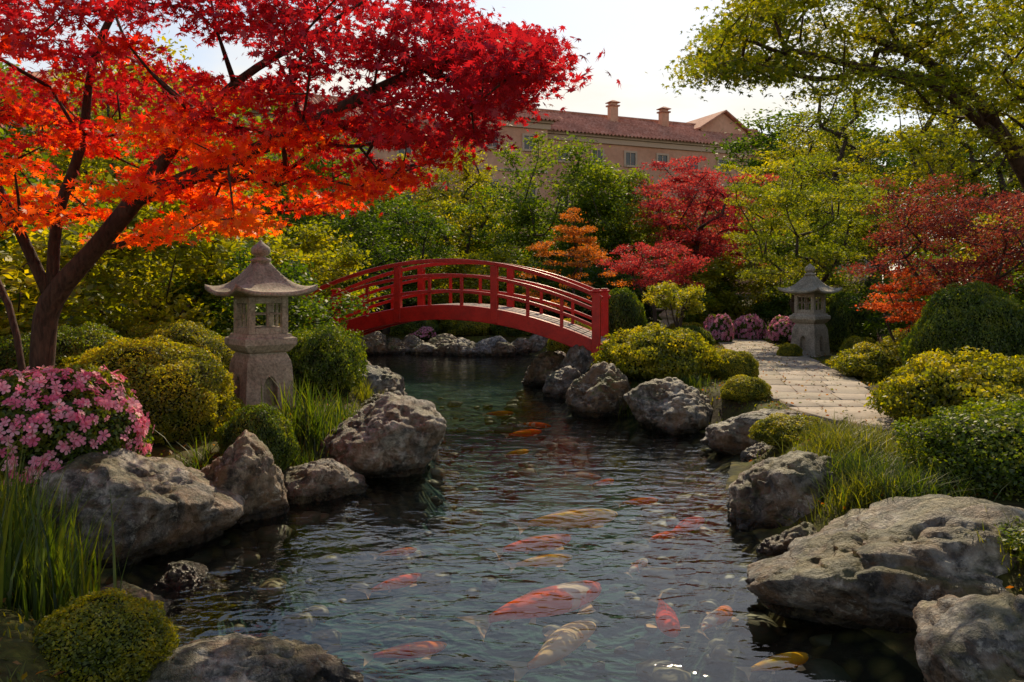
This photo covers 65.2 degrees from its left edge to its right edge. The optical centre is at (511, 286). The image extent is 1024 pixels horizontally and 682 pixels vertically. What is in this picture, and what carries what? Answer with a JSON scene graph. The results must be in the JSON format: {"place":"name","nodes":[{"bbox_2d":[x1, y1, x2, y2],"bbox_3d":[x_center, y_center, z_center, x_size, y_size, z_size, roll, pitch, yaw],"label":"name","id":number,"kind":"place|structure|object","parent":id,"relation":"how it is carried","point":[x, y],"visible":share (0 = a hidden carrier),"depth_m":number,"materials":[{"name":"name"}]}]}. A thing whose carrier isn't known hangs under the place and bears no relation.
{"place":"outdoors","nodes":[
{"label":"outdoors","id":0,"kind":"place"},
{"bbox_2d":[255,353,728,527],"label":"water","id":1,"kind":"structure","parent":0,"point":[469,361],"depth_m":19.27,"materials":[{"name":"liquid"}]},
{"bbox_2d":[358,573,421,598],"bbox_3d":[-0.849,2.155,5.777,0.225,0.084,0.543,0,0,37],"label":"koi fish","id":2,"kind":"object","parent":1,"relation":"on","point":[402,581],"visible":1,"depth_m":5.78},
{"bbox_2d":[356,641,446,665],"bbox_3d":[-0.633,2.154,4.705,0.532,0.082,0.221,0,0,-27],"label":"koi fish","id":3,"kind":"object","parent":1,"relation":"on","point":[427,649],"visible":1,"depth_m":4.70},
{"bbox_2d":[445,337,480,364],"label":"boulder","id":4,"kind":"object","parent":1,"relation":"in","point":[461,346],"visible":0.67,"depth_m":24.23,"materials":[{"name":"stone"}]},
{"bbox_2d":[486,534,570,559],"bbox_3d":[0.145,2.173,6.747,0.829,0.126,0.337,0,0,-22],"label":"koi fish","id":5,"kind":"object","parent":1,"relation":"on","point":[557,542],"visible":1,"depth_m":6.71},
{"bbox_2d":[457,581,601,641],"bbox_3d":[0.210,2.200,5.493,0.502,0.187,1.213,0,0,44],"label":"koi fish","id":6,"kind":"object","parent":1,"relation":"on","point":[563,598],"visible":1,"depth_m":5.49},
{"bbox_2d":[503,554,572,571],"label":"koi fish","id":7,"kind":"object","parent":1,"relation":"on","point":[547,560],"visible":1,"depth_m":6.25},
{"bbox_2d":[502,621,596,681],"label":"koi fish","id":8,"kind":"object","parent":1,"relation":"on","point":[560,643],"visible":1,"depth_m":4.80},
{"bbox_2d":[506,509,617,533],"bbox_3d":[0.520,2.193,7.489,1.118,0.172,0.463,0,0,-29],"label":"koi fish","id":9,"kind":"object","parent":1,"relation":"on","point":[578,518],"visible":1,"depth_m":7.48},
{"bbox_2d":[646,592,689,636],"bbox_3d":[0.996,2.163,5.293,0.279,0.104,0.666,0,0,-3],"label":"koi fish","id":10,"kind":"object","parent":1,"relation":"on","point":[667,621],"visible":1,"depth_m":5.13},
{"bbox_2d":[695,605,738,636],"bbox_3d":[1.292,2.154,5.169,0.221,0.083,0.544,0,0,44],"label":"koi fish","id":11,"kind":"object","parent":1,"relation":"on","point":[719,615],"visible":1,"depth_m":5.17},
{"bbox_2d":[736,652,808,679],"bbox_3d":[1.509,2.152,4.552,0.510,0.079,0.212,0,0,-32],"label":"koi fish","id":12,"kind":"object","parent":1,"relation":"on","point":[785,661],"visible":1,"depth_m":4.55},
{"bbox_2d":[0,292,1023,681],"bbox_3d":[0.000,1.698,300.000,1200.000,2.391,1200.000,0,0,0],"label":"ground","id":13,"kind":"structure","parent":0,"point":[374,624],"depth_m":7.24,"materials":[{"name":"grey liquid"}]},
{"bbox_2d":[0,331,30,373],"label":"clipped boxwood shrub","id":14,"kind":"object","parent":13,"relation":"on","point":[8,359],"visible":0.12,"depth_m":9.10,"materials":[{"name":"green plant"}]},
{"bbox_2d":[0,62,126,288],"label":"broadleaf tree","id":15,"kind":"object","parent":13,"relation":"on","point":[10,132],"visible":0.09,"depth_m":23.43,"materials":[{"name":"green plant"}]},
{"bbox_2d":[0,174,127,345],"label":"yellow green shrub","id":16,"kind":"object","parent":13,"relation":"on","point":[78,294],"visible":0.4,"depth_m":10.80,"materials":[{"name":"brown plant"}]},
{"bbox_2d":[8,321,122,372],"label":"clipped boxwood shrub","id":17,"kind":"object","parent":13,"relation":"on","point":[81,339],"visible":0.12,"depth_m":8.96,"materials":[{"name":"green plant"}]},
{"bbox_2d":[0,433,153,620],"bbox_3d":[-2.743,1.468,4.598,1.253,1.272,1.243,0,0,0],"label":"iris leaves","id":18,"kind":"object","parent":13,"relation":"on","point":[29,579],"visible":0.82,"depth_m":4.42,"materials":[{"name":"green plant"}]},
{"bbox_2d":[0,362,154,500],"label":"pink azalea shrub","id":19,"kind":"object","parent":13,"relation":"on","point":[79,410],"visible":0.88,"depth_m":6.34,"materials":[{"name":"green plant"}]},
{"bbox_2d":[0,102,169,322],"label":"dark evergreen shrub","id":20,"kind":"object","parent":13,"relation":"on","point":[33,179],"visible":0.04,"depth_m":14.11,"materials":[{"name":"green plant"}]},
{"bbox_2d":[32,587,180,681],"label":"clipped boxwood shrub","id":21,"kind":"object","parent":13,"relation":"on","point":[109,637],"visible":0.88,"depth_m":3.89,"materials":[{"name":"green plant"}]},
{"bbox_2d":[89,581,173,620],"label":"boulder","id":22,"kind":"object","parent":13,"relation":"on","point":[139,592],"visible":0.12,"depth_m":5.04,"materials":[{"name":"stone"}]},
{"bbox_2d":[13,166,256,335],"bbox_3d":[-6.107,-0.123,13.065,4.023,3.890,3.399,0,0,0],"label":"yellow green shrub","id":23,"kind":"object","parent":13,"relation":"on","point":[194,265],"visible":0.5,"depth_m":12.66,"materials":[{"name":"brown plant"}]},
{"bbox_2d":[25,62,252,326],"bbox_3d":[-12.425,-3.092,27.119,7.130,9.988,6.587,0,0,-42],"label":"broadleaf tree","id":24,"kind":"object","parent":13,"relation":"on","point":[80,86],"visible":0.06,"depth_m":25.54,"materials":[{"name":"green plant"}]},
{"bbox_2d":[34,448,244,568],"bbox_3d":[-3.081,1.940,6.639,1.300,1.292,1.497,0,0,26],"label":"boulder","id":25,"kind":"object","parent":13,"relation":"on","point":[181,509],"visible":0.62,"depth_m":6.15,"materials":[{"name":"grey stone"}]},
{"bbox_2d":[17,29,266,323],"bbox_3d":[-9.595,-2.296,20.927,6.060,8.490,5.599,0,0,-22],"label":"broadleaf tree","id":26,"kind":"object","parent":13,"relation":"on","point":[103,165],"visible":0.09,"depth_m":20.20,"materials":[{"name":"green plant"}]},
{"bbox_2d":[55,334,244,445],"bbox_3d":[-3.989,1.248,8.717,2.056,1.466,1.742,0,0,-20],"label":"clipped boxwood shrub","id":27,"kind":"object","parent":13,"relation":"on","point":[183,391],"visible":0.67,"depth_m":8.32,"materials":[{"name":"green plant"}]},
{"bbox_2d":[122,318,234,376],"bbox_3d":[-4.925,1.180,11.571,2.090,1.426,1.898,0,0,20],"label":"clipped boxwood shrub","id":28,"kind":"object","parent":13,"relation":"on","point":[182,331],"visible":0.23,"depth_m":11.30,"materials":[{"name":"green plant"}]},
{"bbox_2d":[150,560,230,625],"bbox_3d":[-2.327,2.226,5.744,0.580,0.480,0.528,0,0,0],"label":"boulder","id":29,"kind":"object","parent":13,"relation":"on","point":[195,591],"visible":0.68,"depth_m":5.64,"materials":[{"name":"grey stone"}]},
{"bbox_2d":[110,155,281,325],"bbox_3d":[-6.875,-0.451,17.262,3.909,4.709,4.627,0,0,0],"label":"yellow green shrub","id":30,"kind":"object","parent":13,"relation":"on","point":[154,276],"visible":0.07,"depth_m":17.05,"materials":[{"name":"brown plant"}]},
{"bbox_2d":[159,426,234,469],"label":"ornamental grass","id":31,"kind":"object","parent":13,"relation":"on","point":[208,458],"depth_m":7.64,"materials":[{"name":"green plant"}]},
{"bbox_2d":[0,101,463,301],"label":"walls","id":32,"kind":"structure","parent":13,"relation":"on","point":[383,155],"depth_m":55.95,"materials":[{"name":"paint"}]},
{"bbox_2d":[200,430,288,531],"bbox_3d":[-2.508,1.948,7.393,0.869,1.245,0.832,0,0,10],"label":"boulder","id":33,"kind":"object","parent":13,"relation":"on","point":[246,468],"visible":0.55,"depth_m":7.17,"materials":[{"name":"grey stone"}]},
{"bbox_2d":[138,632,363,681],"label":"boulder","id":34,"kind":"object","parent":13,"relation":"on","point":[235,657],"visible":0.91,"depth_m":4.12,"materials":[{"name":"grey stone"}]},
{"bbox_2d":[141,237,371,338],"bbox_3d":[-4.741,0.436,14.507,3.804,2.785,3.756,0,0,-40],"label":"dark evergreen shrub","id":35,"kind":"object","parent":13,"relation":"on","point":[298,311],"visible":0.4,"depth_m":14.43,"materials":[{"name":"green plant"}]},
{"bbox_2d":[216,402,300,471],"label":"clipped boxwood shrub","id":36,"kind":"object","parent":13,"relation":"on","point":[270,428],"visible":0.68,"depth_m":7.93,"materials":[{"name":"green plant"}]},
{"bbox_2d":[205,240,317,410],"bbox_3d":[-3.360,0.643,10.700,1.102,2.525,1.102,0,0,-40],"label":"stone lantern","id":37,"kind":"object","parent":13,"relation":"on","point":[260,357],"visible":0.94,"depth_m":10.51,"materials":[{"name":"grey stone"}]},
{"bbox_2d":[246,210,360,317],"bbox_3d":[-6.654,-0.167,22.944,4.828,4.094,4.078,0,0,-30],"label":"yellow green shrub","id":38,"kind":"object","parent":13,"relation":"on","point":[310,230],"visible":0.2,"depth_m":22.90,"materials":[{"name":"brown plant"}]},
{"bbox_2d":[0,0,620,371],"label":"red maple tree","id":39,"kind":"object","parent":13,"relation":"on","point":[512,64],"visible":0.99,"depth_m":6.82,"materials":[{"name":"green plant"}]},
{"bbox_2d":[261,371,360,460],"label":"iris leaves","id":40,"kind":"object","parent":13,"relation":"on","point":[309,428],"visible":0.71,"depth_m":9.12,"materials":[{"name":"green plant"}]},
{"bbox_2d":[217,116,416,264],"bbox_3d":[-8.395,-2.502,32.984,8.736,8.679,9.647,0,0,-20],"label":"broadleaf tree","id":41,"kind":"object","parent":13,"relation":"on","point":[302,219],"visible":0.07,"depth_m":31.69,"materials":[{"name":"green plant"}]},
{"bbox_2d":[282,458,367,520],"bbox_3d":[-2.002,2.096,8.160,1.033,0.694,0.737,0,0,-43],"label":"boulder","id":42,"kind":"object","parent":13,"relation":"on","point":[329,486],"visible":0.62,"depth_m":7.93,"materials":[{"name":"grey stone"}]},
{"bbox_2d":[286,319,368,397],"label":"spreading shrub","id":43,"kind":"object","parent":13,"relation":"on","point":[331,354],"visible":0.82,"depth_m":12.19,"materials":[{"name":"green plant"}]},
{"bbox_2d":[274,242,385,325],"bbox_3d":[-4.781,0.387,20.655,3.059,3.071,3.621,0,0,20],"label":"yellow green shrub","id":44,"kind":"object","parent":13,"relation":"on","point":[345,266],"visible":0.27,"depth_m":20.18,"materials":[{"name":"brown plant"}]},
{"bbox_2d":[354,331,387,359],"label":"boulder","id":45,"kind":"object","parent":13,"relation":"on","point":[376,342],"visible":0.56,"depth_m":24.65,"materials":[{"name":"stone"}]},
{"bbox_2d":[317,390,446,491],"bbox_3d":[-1.523,1.858,9.398,1.555,1.269,1.643,0,0,-20],"label":"boulder","id":46,"kind":"object","parent":13,"relation":"on","point":[389,441],"visible":0.9,"depth_m":8.82,"materials":[{"name":"grey stone"}]},
{"bbox_2d":[357,365,407,397],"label":"boulder","id":47,"kind":"object","parent":13,"relation":"on","point":[382,379],"visible":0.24,"depth_m":13.96,"materials":[{"name":"stone"}]},
{"bbox_2d":[314,193,466,334],"bbox_3d":[-4.336,-0.720,28.075,5.695,5.186,5.668,0,0,0],"label":"broadleaf tree","id":48,"kind":"object","parent":13,"relation":"on","point":[350,222],"visible":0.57,"depth_m":27.42,"materials":[{"name":"green plant"}]},
{"bbox_2d":[385,135,513,296],"bbox_3d":[-3.005,-3.283,39.864,6.389,9.689,6.916,0,0,18],"label":"broadleaf tree","id":49,"kind":"object","parent":13,"relation":"on","point":[485,178],"visible":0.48,"depth_m":39.18,"materials":[{"name":"green plant"}]},
{"bbox_2d":[302,259,610,361],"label":"arched bridge","id":50,"kind":"structure","parent":13,"relation":"on","point":[561,330],"depth_m":17.09,"materials":[{"name":"red paint"}]},
{"bbox_2d":[438,320,495,335],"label":"clipped boxwood shrub","id":51,"kind":"object","parent":13,"relation":"on","point":[460,327],"visible":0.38,"depth_m":26.73,"materials":[{"name":"green plant"}]},
{"bbox_2d":[464,125,546,281],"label":"walls","id":52,"kind":"structure","parent":13,"relation":"on","point":[515,133],"depth_m":59.10,"materials":[{"name":"paint"}]},
{"bbox_2d":[171,388,852,681],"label":"pond stones","id":53,"kind":"object","parent":13,"relation":"on","point":[756,626],"visible":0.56,"depth_m":7.29,"materials":[{"name":"grey stone"}]},
{"bbox_2d":[0,85,1023,287],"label":"background trees","id":54,"kind":"object","parent":13,"relation":"on","point":[762,141],"visible":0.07,"depth_m":47.99,"materials":[{"name":"green plant"}]},
{"bbox_2d":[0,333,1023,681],"bbox_3d":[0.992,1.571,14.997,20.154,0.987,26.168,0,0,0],"label":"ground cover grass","id":55,"kind":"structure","parent":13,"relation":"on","point":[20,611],"depth_m":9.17,"materials":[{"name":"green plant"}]},
{"bbox_2d":[0,333,1023,679],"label":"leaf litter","id":56,"kind":"object","parent":13,"relation":"on","point":[20,627],"visible":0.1,"depth_m":10.40,"materials":[{"name":"plant"}]},
{"bbox_2d":[521,350,563,389],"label":"boulder","id":57,"kind":"object","parent":13,"relation":"on","point":[542,366],"visible":0.41,"depth_m":16.86,"materials":[{"name":"stone"}]},
{"bbox_2d":[456,129,660,281],"bbox_3d":[2.386,-2.401,34.895,9.165,8.405,8.736,0,0,-20],"label":"broadleaf tree","id":58,"kind":"object","parent":13,"relation":"on","point":[526,209],"visible":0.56,"depth_m":33.62,"materials":[{"name":"green plant"}]},
{"bbox_2d":[542,366,580,406],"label":"boulder","id":59,"kind":"object","parent":13,"relation":"on","point":[558,383],"visible":0.5,"depth_m":15.16,"materials":[{"name":"stone"}]},
{"bbox_2d":[126,209,1023,337],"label":"understory shrubs","id":60,"kind":"object","parent":13,"relation":"on","point":[721,290],"visible":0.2,"depth_m":29.07,"materials":[{"name":"green plant"}]},
{"bbox_2d":[558,344,593,376],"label":"boulder","id":61,"kind":"object","parent":13,"relation":"on","point":[578,358],"visible":0.36,"depth_m":16.15,"materials":[{"name":"stone"}]},
{"bbox_2d":[517,207,637,318],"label":"orange maple tree","id":62,"kind":"object","parent":13,"relation":"on","point":[574,235],"visible":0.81,"depth_m":25.77,"materials":[{"name":"brown plant"}]},
{"bbox_2d":[565,361,630,430],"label":"boulder","id":63,"kind":"object","parent":13,"relation":"on","point":[596,392],"visible":0.81,"depth_m":12.99,"materials":[{"name":"grey stone"}]},
{"bbox_2d":[533,165,690,283],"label":"broadleaf tree","id":64,"kind":"object","parent":13,"relation":"on","point":[621,224],"visible":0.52,"depth_m":32.16,"materials":[{"name":"green plant"}]},
{"bbox_2d":[609,286,647,338],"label":"clipped boxwood shrub","id":65,"kind":"object","parent":13,"relation":"on","point":[626,309],"visible":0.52,"depth_m":19.58,"materials":[{"name":"green plant"}]},
{"bbox_2d":[588,238,713,325],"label":"red maple tree","id":66,"kind":"object","parent":13,"relation":"on","point":[629,262],"visible":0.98,"depth_m":23.65,"materials":[{"name":"brown plant"}]},
{"bbox_2d":[590,322,729,381],"bbox_3d":[2.634,1.267,14.449,2.482,1.268,2.389,0,0,0],"label":"spreading shrub","id":67,"kind":"object","parent":13,"relation":"on","point":[657,351],"visible":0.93,"depth_m":13.76,"materials":[{"name":"green plant"}]},
{"bbox_2d":[623,377,712,448],"bbox_3d":[2.537,1.928,12.185,1.683,1.120,1.291,0,0,-45],"label":"boulder","id":68,"kind":"object","parent":13,"relation":"on","point":[673,411],"visible":0.84,"depth_m":11.68,"materials":[{"name":"grey stone"}]},
{"bbox_2d":[547,139,792,293],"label":"walls","id":69,"kind":"structure","parent":13,"relation":"on","point":[614,154],"depth_m":65.54,"materials":[{"name":"paint"}]},
{"bbox_2d":[515,107,787,148],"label":"tiled roof","id":70,"kind":"structure","parent":69,"relation":"on","point":[581,122],"depth_m":67.66,"materials":[{"name":"tile"}]},
{"bbox_2d":[547,130,772,190],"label":"cornice","id":71,"kind":"structure","parent":69,"relation":"attached to","point":[642,142],"depth_m":64.87,"materials":[{"name":"beige"}]},
{"bbox_2d":[641,280,705,330],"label":"pruned tree","id":72,"kind":"object","parent":13,"relation":"on","point":[688,300],"visible":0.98,"depth_m":17.82,"materials":[{"name":"green plant"}]},
{"bbox_2d":[620,155,780,277],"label":"crimson maple tree","id":73,"kind":"object","parent":13,"relation":"on","point":[704,183],"visible":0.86,"depth_m":30.94,"materials":[{"name":"brown plant"}]},
{"bbox_2d":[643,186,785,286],"bbox_3d":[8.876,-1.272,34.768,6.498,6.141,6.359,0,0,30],"label":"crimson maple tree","id":74,"kind":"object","parent":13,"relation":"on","point":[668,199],"visible":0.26,"depth_m":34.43,"materials":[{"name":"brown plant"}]},
{"bbox_2d":[702,313,733,343],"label":"pink azalea shrub","id":75,"kind":"object","parent":13,"relation":"on","point":[719,327],"visible":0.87,"depth_m":23.49,"materials":[{"name":"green plant"}]},
{"bbox_2d":[708,348,759,379],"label":"clipped boxwood shrub","id":76,"kind":"object","parent":13,"relation":"on","point":[744,362],"visible":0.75,"depth_m":14.00,"materials":[{"name":"green plant"}]},
{"bbox_2d":[720,374,771,401],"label":"clipped boxwood shrub","id":77,"kind":"object","parent":13,"relation":"on","point":[741,388],"visible":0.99,"depth_m":11.76,"materials":[{"name":"green plant"}]},
{"bbox_2d":[732,313,767,339],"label":"pink azalea shrub","id":78,"kind":"object","parent":13,"relation":"on","point":[750,326],"visible":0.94,"depth_m":24.64,"materials":[{"name":"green plant"}]},
{"bbox_2d":[700,408,802,456],"bbox_3d":[3.364,2.069,10.414,1.821,0.963,1.234,0,0,-36],"label":"boulder","id":79,"kind":"object","parent":13,"relation":"on","point":[729,436],"visible":0.19,"depth_m":9.97,"materials":[{"name":"grey stone"}]},
{"bbox_2d":[767,314,794,342],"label":"pink azalea shrub","id":80,"kind":"object","parent":13,"relation":"on","point":[779,328],"visible":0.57,"depth_m":23.26,"materials":[{"name":"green plant"}]},
{"bbox_2d":[725,450,839,531],"bbox_3d":[2.542,1.931,7.280,1.169,0.942,1.262,0,0,24],"label":"boulder","id":81,"kind":"object","parent":13,"relation":"on","point":[762,493],"visible":0.56,"depth_m":6.90,"materials":[{"name":"grey stone"}]},
{"bbox_2d":[756,521,817,555],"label":"boulder","id":82,"kind":"object","parent":13,"relation":"on","point":[776,545],"visible":0.23,"depth_m":6.25,"materials":[{"name":"stone"}]},
{"bbox_2d":[747,412,831,446],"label":"clipped boxwood shrub","id":83,"kind":"object","parent":13,"relation":"on","point":[771,429],"visible":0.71,"depth_m":8.98,"materials":[{"name":"green plant"}]},
{"bbox_2d":[733,183,875,300],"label":"broadleaf tree","id":84,"kind":"object","parent":13,"relation":"on","point":[785,249],"visible":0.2,"depth_m":28.29,"materials":[{"name":"green plant"}]},
{"bbox_2d":[778,264,841,356],"bbox_3d":[7.300,0.676,19.600,1.080,2.474,1.080,0,0,-38],"label":"stone lantern","id":85,"kind":"object","parent":13,"relation":"on","point":[809,336],"visible":0.98,"depth_m":19.43,"materials":[{"name":"grey stone"}]},
{"bbox_2d":[716,147,904,312],"bbox_3d":[8.174,-0.958,21.998,4.749,5.772,5.411,0,0,25],"label":"green maple tree","id":86,"kind":"object","parent":13,"relation":"on","point":[776,201],"visible":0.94,"depth_m":21.56,"materials":[{"name":"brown plant"}]},
{"bbox_2d":[760,92,879,260],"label":"tall tree","id":87,"kind":"object","parent":13,"relation":"on","point":[802,176],"visible":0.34,"depth_m":36.63,"materials":[{"name":"green plant"}]},
{"bbox_2d":[750,411,918,471],"bbox_3d":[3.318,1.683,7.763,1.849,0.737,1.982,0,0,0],"label":"ornamental grass","id":88,"kind":"object","parent":13,"relation":"on","point":[827,436],"depth_m":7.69,"materials":[{"name":"green plant"}]},
{"bbox_2d":[645,0,1023,189],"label":"yellow green maple tree","id":89,"kind":"object","parent":13,"relation":"on","point":[722,61],"visible":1,"depth_m":7.30,"materials":[{"name":"green plant"}]},
{"bbox_2d":[785,459,909,525],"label":"ornamental grass","id":90,"kind":"object","parent":13,"relation":"on","point":[857,490],"depth_m":6.27,"materials":[{"name":"green plant"}]},
{"bbox_2d":[825,290,877,351],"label":"clipped boxwood shrub","id":91,"kind":"object","parent":13,"relation":"on","point":[839,325],"visible":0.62,"depth_m":20.14,"materials":[{"name":"green plant"}]},
{"bbox_2d":[825,340,908,381],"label":"spreading shrub","id":92,"kind":"object","parent":13,"relation":"on","point":[874,362],"visible":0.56,"depth_m":14.16,"materials":[{"name":"green plant"}]},
{"bbox_2d":[768,1,974,323],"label":"tall tree","id":93,"kind":"object","parent":13,"relation":"on","point":[818,117],"visible":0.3,"depth_m":33.07,"materials":[{"name":"green plant"}]},
{"bbox_2d":[745,494,1023,633],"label":"boulder","id":94,"kind":"object","parent":13,"relation":"on","point":[889,564],"visible":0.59,"depth_m":4.93,"materials":[{"name":"grey stone"}]},
{"bbox_2d":[849,266,951,343],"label":"red orange maple tree","id":95,"kind":"object","parent":13,"relation":"on","point":[916,306],"visible":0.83,"depth_m":15.09,"materials":[{"name":"brown plant"}]},
{"bbox_2d":[808,438,1012,516],"bbox_3d":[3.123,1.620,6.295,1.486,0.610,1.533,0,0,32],"label":"ornamental grass","id":96,"kind":"object","parent":13,"relation":"on","point":[921,487],"depth_m":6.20,"materials":[{"name":"green plant"}]},
{"bbox_2d":[819,118,1011,298],"bbox_3d":[12.911,-1.774,25.931,5.704,7.192,5.269,0,0,-22],"label":"broadleaf tree","id":97,"kind":"object","parent":13,"relation":"on","point":[929,160],"visible":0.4,"depth_m":25.71,"materials":[{"name":"green plant"}]},
{"bbox_2d":[832,171,1023,299],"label":"burgundy maple tree","id":98,"kind":"object","parent":13,"relation":"on","point":[1006,210],"visible":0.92,"depth_m":14.83,"materials":[{"name":"brown plant"}]},
{"bbox_2d":[864,345,1023,429],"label":"spreading shrub","id":99,"kind":"object","parent":13,"relation":"on","point":[918,390],"visible":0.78,"depth_m":8.95,"materials":[{"name":"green plant"}]},
{"bbox_2d":[887,398,1023,501],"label":"spreading shrub","id":100,"kind":"object","parent":13,"relation":"on","point":[987,438],"visible":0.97,"depth_m":6.38,"materials":[{"name":"green plant"}]},
{"bbox_2d":[887,10,1023,229],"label":"tall tree","id":101,"kind":"object","parent":13,"relation":"on","point":[1002,183],"visible":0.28,"depth_m":26.45,"materials":[{"name":"green plant"}]},
{"bbox_2d":[887,0,1023,229],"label":"tall tree","id":102,"kind":"object","parent":13,"relation":"on","point":[1013,179],"visible":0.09,"depth_m":30.73,"materials":[{"name":"green plant"}]},
{"bbox_2d":[898,280,1023,365],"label":"clipped boxwood shrub","id":103,"kind":"object","parent":13,"relation":"on","point":[989,317],"visible":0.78,"depth_m":12.48,"materials":[{"name":"green plant"}]},
{"bbox_2d":[913,591,1023,681],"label":"boulder","id":104,"kind":"object","parent":13,"relation":"on","point":[974,638],"visible":1,"depth_m":3.90,"materials":[{"name":"grey stone"}]},
{"bbox_2d":[993,516,1023,561],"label":"spreading shrub","id":105,"kind":"object","parent":13,"relation":"on","point":[1018,537],"visible":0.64,"depth_m":4.73,"materials":[{"name":"green plant"}]},
{"bbox_2d":[0,0,1023,281],"label":"sky","id":106,"kind":"structure","parent":0,"point":[638,37],"materials":[{"name":"white"}]},
{"bbox_2d":[718,338,905,436],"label":"stone path","id":107,"kind":"structure","parent":0,"point":[850,394],"depth_m":12.94,"materials":[{"name":"beige stone"}]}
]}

